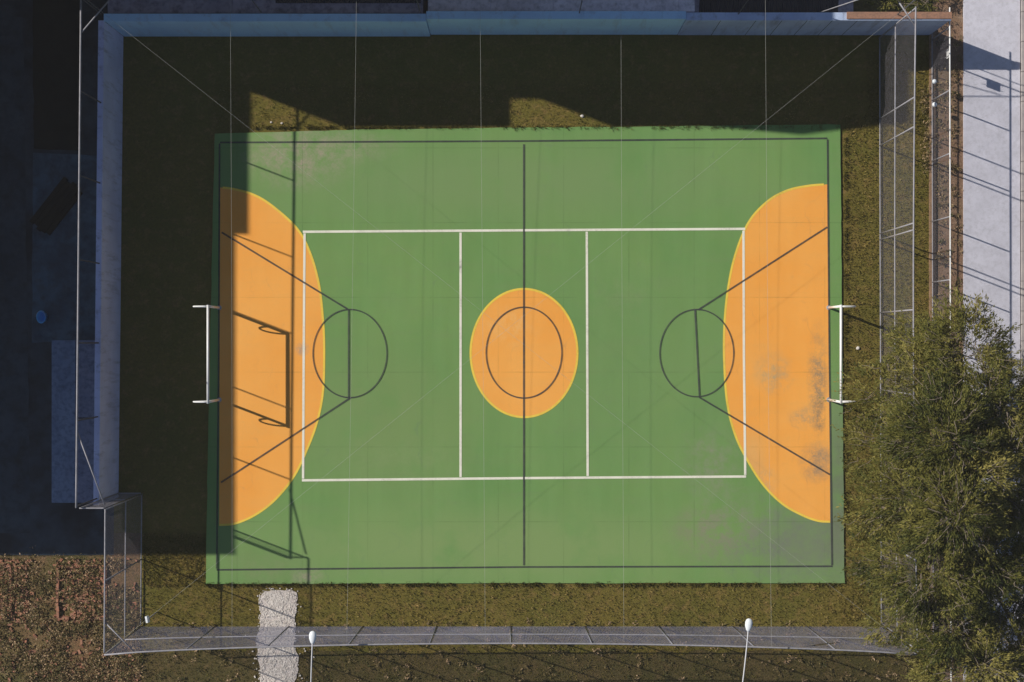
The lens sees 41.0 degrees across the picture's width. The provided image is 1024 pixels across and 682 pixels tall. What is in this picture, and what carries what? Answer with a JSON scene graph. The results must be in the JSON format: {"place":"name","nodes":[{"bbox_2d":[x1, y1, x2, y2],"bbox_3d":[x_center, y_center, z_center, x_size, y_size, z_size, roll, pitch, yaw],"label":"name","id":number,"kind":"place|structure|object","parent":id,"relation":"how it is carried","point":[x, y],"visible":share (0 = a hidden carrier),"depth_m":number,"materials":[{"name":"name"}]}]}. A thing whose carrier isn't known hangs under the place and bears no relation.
{"place":"outdoors","nodes":[
{"label":"outdoors","id":0,"kind":"place"},
{"bbox_2d":[0,0,113,554],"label":"yard paving","id":1,"kind":"structure","parent":0,"point":[62,528],"depth_m":55.00,"materials":[{"name":"grey concrete"}]},
{"bbox_2d":[32,0,81,150],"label":"soil patch","id":2,"kind":"object","parent":1,"relation":"on","point":[56,36],"visible":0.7,"depth_m":54.99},
{"bbox_2d":[32,153,96,342],"bbox_3d":[-17.712,-3.744,54.988,3.176,0.001,7.654,0,90,0],"label":"yard pad","id":3,"kind":"object","parent":1,"relation":"on","point":[54,268],"visible":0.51,"depth_m":54.99,"materials":[{"name":"grey concrete"}]},
{"bbox_2d":[36,310,47,322],"bbox_3d":[-18.786,-0.964,54.771,0.384,0.458,0.528,0,90,0],"label":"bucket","id":4,"kind":"object","parent":3,"relation":"on","point":[41,316],"visible":1,"depth_m":54.74,"materials":[{"name":"blue plastic"}]},
{"bbox_2d":[29,177,82,234],"bbox_3d":[-18.286,-5.393,54.944,0.990,0.092,2.390,38,90,0],"label":"board stack","id":5,"kind":"object","parent":3,"relation":"on","point":[60,201],"visible":0.94,"depth_m":54.91,"materials":[{"name":"brown wood"}]},
{"bbox_2d":[52,340,95,502],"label":"shed","id":6,"kind":"structure","parent":1,"relation":"on","point":[64,358],"depth_m":53.80,"materials":[{"name":"grey paint"}]},
{"bbox_2d":[0,533,141,681],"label":"weedy lot","id":7,"kind":"structure","parent":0,"point":[73,643],"depth_m":55.00,"materials":[{"name":"soil"}]},
{"bbox_2d":[0,565,12,619],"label":"brick footing","id":8,"kind":"object","parent":7,"relation":"on","point":[11,580],"visible":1,"depth_m":54.86,"materials":[{"name":"brown brick"}]},
{"bbox_2d":[0,557,138,681],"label":"fallen leaves","id":9,"kind":"object","parent":7,"relation":"on","point":[79,600],"visible":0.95,"depth_m":54.95,"materials":[{"name":"brown plant"}]},
{"bbox_2d":[55,564,106,619],"bbox_3d":[-17.271,10.071,54.927,2.065,0.148,2.237,0,90,0],"label":"brick footing","id":10,"kind":"object","parent":7,"relation":"on","point":[58,586],"visible":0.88,"depth_m":54.87,"materials":[{"name":"brown brick"}]},
{"bbox_2d":[0,34,963,681],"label":"weeds","id":11,"kind":"object","parent":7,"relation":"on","point":[62,632],"visible":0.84,"depth_m":54.88,"materials":[{"name":"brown plant"}]},
{"bbox_2d":[245,588,313,681],"bbox_3d":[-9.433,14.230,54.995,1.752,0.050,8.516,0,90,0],"label":"gravel path","id":12,"kind":"structure","parent":0,"point":[276,650],"depth_m":54.97,"materials":[{"name":"grey gravel"}]},
{"bbox_2d":[276,0,420,2],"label":"sheet roof","id":13,"kind":"structure","parent":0,"point":[347,1],"depth_m":52.51,"materials":[{"name":"metal"}]},
{"bbox_2d":[112,0,852,31],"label":"alley","id":14,"kind":"structure","parent":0,"point":[848,7],"depth_m":55.00,"materials":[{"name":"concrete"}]},
{"bbox_2d":[108,0,425,13],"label":"outbuilding","id":15,"kind":"structure","parent":14,"relation":"on","point":[188,7],"depth_m":52.60,"materials":[{"name":"grey paint"}]},
{"bbox_2d":[428,0,694,11],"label":"outbuilding","id":16,"kind":"structure","parent":14,"relation":"on","point":[562,5],"depth_m":52.38,"materials":[{"name":"grey paint"}]},
{"bbox_2d":[699,0,838,12],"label":"sheet roof","id":17,"kind":"structure","parent":14,"relation":"on","point":[725,6],"depth_m":53.01,"materials":[{"name":"metal"}]},
{"bbox_2d":[2,0,1021,556],"bbox_3d":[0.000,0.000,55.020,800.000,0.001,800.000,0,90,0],"label":"ground","id":18,"kind":"structure","parent":0,"point":[860,6],"depth_m":55.02,"materials":[{"name":"grey concrete"}]},
{"bbox_2d":[863,0,944,11],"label":"shrub","id":19,"kind":"object","parent":18,"relation":"on","point":[905,5],"visible":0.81,"depth_m":54.15,"materials":[{"name":"green plant"}]},
{"bbox_2d":[818,282,1023,681],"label":"tree","id":20,"kind":"object","parent":18,"relation":"on","point":[977,428],"visible":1,"depth_m":48.78,"materials":[{"name":"green plant"}]},
{"bbox_2d":[929,7,951,681],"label":"boundary fence","id":21,"kind":"object","parent":18,"relation":"on","point":[932,173],"visible":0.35,"depth_m":54.80,"materials":[{"name":"grey metal"}]},
{"bbox_2d":[1020,0,1023,680],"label":"kerb","id":22,"kind":"structure","parent":18,"relation":"on","point":[1022,178],"depth_m":54.87,"materials":[{"name":"concrete"}]},
{"bbox_2d":[114,34,929,681],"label":"turf","id":23,"kind":"structure","parent":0,"point":[172,124],"depth_m":55.00,"materials":[{"name":"plant"}]},
{"bbox_2d":[93,20,122,504],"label":"boundary wall","id":24,"kind":"structure","parent":23,"relation":"on","point":[108,254],"depth_m":53.25,"materials":[{"name":"grey paint"}]},
{"bbox_2d":[75,0,108,507],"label":"pipe fence","id":25,"kind":"object","parent":24,"relation":"on","point":[78,342],"visible":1,"depth_m":49.77,"materials":[{"name":"grey metal"}]},
{"bbox_2d":[88,1,911,649],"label":"overhead cable","id":26,"kind":"object","parent":25,"relation":"attached to","point":[474,305],"visible":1,"depth_m":50.10,"materials":[{"name":"metal"}]},
{"bbox_2d":[79,492,140,508],"bbox_3d":[-15.353,6.107,52.486,0.921,5.028,0.056,0,90,0],"label":"chain link fence","id":27,"kind":"object","parent":23,"relation":"on","point":[113,501],"visible":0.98,"depth_m":52.09,"materials":[{"name":"metal"}]},
{"bbox_2d":[103,494,142,652],"bbox_3d":[-14.346,8.770,52.485,1.154,5.030,5.279,0,90,0],"label":"chain link fence","id":28,"kind":"object","parent":23,"relation":"on","point":[114,575],"visible":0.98,"depth_m":52.32,"materials":[{"name":"metal"}]},
{"bbox_2d":[145,612,156,622],"bbox_3d":[-14.270,10.894,54.247,0.131,1.505,0.260,-11,90,0],"label":"floodlight","id":29,"kind":"object","parent":23,"relation":"on","point":[147,618],"visible":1,"depth_m":53.54,"materials":[{"name":"metal"}]},
{"bbox_2d":[104,14,429,35],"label":"boundary wall","id":30,"kind":"structure","parent":23,"relation":"on","point":[277,24],"depth_m":52.91,"materials":[{"name":"blue paint"}]},
{"bbox_2d":[104,626,916,655],"bbox_3d":[-0.054,11.254,52.486,29.727,5.032,0.480,0,90,0],"label":"chain link fence","id":31,"kind":"object","parent":23,"relation":"on","point":[279,635],"visible":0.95,"depth_m":52.16,"materials":[{"name":"metal"}]},
{"bbox_2d":[230,26,231,260],"bbox_3d":[-10.244,-0.642,49.953,0.006,0.212,23.715,0,90,0],"label":"overhead cable","id":32,"kind":"object","parent":31,"relation":"attached to","point":[231,215],"visible":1,"depth_m":50.01,"materials":[{"name":"metal"}]},
{"bbox_2d":[347,64,355,601],"bbox_3d":[-5.852,-0.698,49.953,0.006,0.212,23.606,1,90,0],"label":"overhead cable","id":33,"kind":"object","parent":31,"relation":"attached to","point":[351,345],"visible":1,"depth_m":50.03,"materials":[{"name":"metal"}]},
{"bbox_2d":[621,145,623,578],"bbox_3d":[4.028,-0.714,49.953,0.006,0.212,23.573,0,90,0],"label":"overhead cable","id":34,"kind":"object","parent":31,"relation":"attached to","point":[622,368],"visible":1,"depth_m":50.03,"materials":[{"name":"metal"}]},
{"bbox_2d":[206,124,844,583],"bbox_3d":[0.536,0.527,54.976,25.643,0.148,18.447,0,90,0],"label":"sports court","id":35,"kind":"object","parent":23,"relation":"on","point":[698,302],"visible":1,"depth_m":54.93,"materials":[{"name":"green rubber"}]},
{"bbox_2d":[193,305,221,403],"bbox_3d":[-12.025,0.509,53.890,0.750,2.080,3.891,0,90,0],"label":"goal","id":36,"kind":"object","parent":35,"relation":"on","point":[219,399],"visible":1,"depth_m":52.86,"materials":[{"name":"white paint"}]},
{"bbox_2d":[826,305,855,403],"bbox_3d":[12.989,0.509,53.890,0.750,2.080,3.891,0,90,0],"label":"goal","id":37,"kind":"object","parent":35,"relation":"on","point":[840,401],"visible":0.88,"depth_m":52.86,"materials":[{"name":"white paint"}]},
{"bbox_2d":[426,11,685,34],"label":"boundary wall","id":38,"kind":"structure","parent":23,"relation":"on","point":[555,23],"depth_m":52.88,"materials":[{"name":"blue paint"}]},
{"bbox_2d":[87,0,914,14],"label":"pipe fence","id":39,"kind":"object","parent":38,"relation":"on","point":[581,5],"visible":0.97,"depth_m":51.11,"materials":[{"name":"grey metal"}]},
{"bbox_2d":[480,45,484,548],"bbox_3d":[-1.070,-0.727,49.953,0.006,0.212,23.547,0,90,0],"label":"overhead cable","id":40,"kind":"object","parent":39,"relation":"attached to","point":[482,297],"visible":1,"depth_m":50.03,"materials":[{"name":"metal"}]},
{"bbox_2d":[109,2,912,649],"bbox_3d":[-0.071,-0.518,50.015,37.973,0.335,0.005,-39,90,0],"label":"overhead cable","id":41,"kind":"object","parent":39,"relation":"attached to","point":[495,338],"visible":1,"depth_m":50.12,"materials":[{"name":"metal"}]},
{"bbox_2d":[765,11,771,646],"bbox_3d":[9.353,-0.653,49.953,0.006,0.212,23.696,-1,90,0],"label":"overhead cable","id":42,"kind":"object","parent":39,"relation":"attached to","point":[767,296],"visible":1,"depth_m":50.03,"materials":[{"name":"metal"}]},
{"bbox_2d":[678,12,951,34],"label":"boundary wall","id":43,"kind":"structure","parent":23,"relation":"on","point":[790,23],"depth_m":52.97,"materials":[{"name":"blue paint"}]},
{"bbox_2d":[879,2,918,651],"bbox_3d":[14.783,-0.534,52.485,0.655,5.031,23.775,-2,90,0],"label":"chain link fence","id":44,"kind":"object","parent":23,"relation":"on","point":[895,172],"visible":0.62,"depth_m":52.55,"materials":[{"name":"metal"}]},
{"bbox_2d":[140,645,928,681],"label":"soil strip","id":45,"kind":"object","parent":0,"point":[756,665],"visible":0.83,"depth_m":55.00,"materials":[{"name":"brown soil"}]},
{"bbox_2d":[309,631,315,681],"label":"street lamp","id":46,"kind":"object","parent":45,"relation":"on","point":[312,636],"visible":1,"depth_m":48.69,"materials":[{"name":"metal"}]},
{"bbox_2d":[742,618,752,681],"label":"street lamp","id":47,"kind":"object","parent":45,"relation":"on","point":[748,623],"visible":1,"depth_m":48.69,"materials":[{"name":"metal"}]},
{"bbox_2d":[932,0,962,681],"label":"verge","id":48,"kind":"structure","parent":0,"point":[956,21],"depth_m":55.00,"materials":[{"name":"grey concrete"}]},
{"bbox_2d":[963,0,1019,681],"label":"road","id":49,"kind":"structure","parent":0,"point":[991,149],"depth_m":54.94,"materials":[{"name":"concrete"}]}
]}

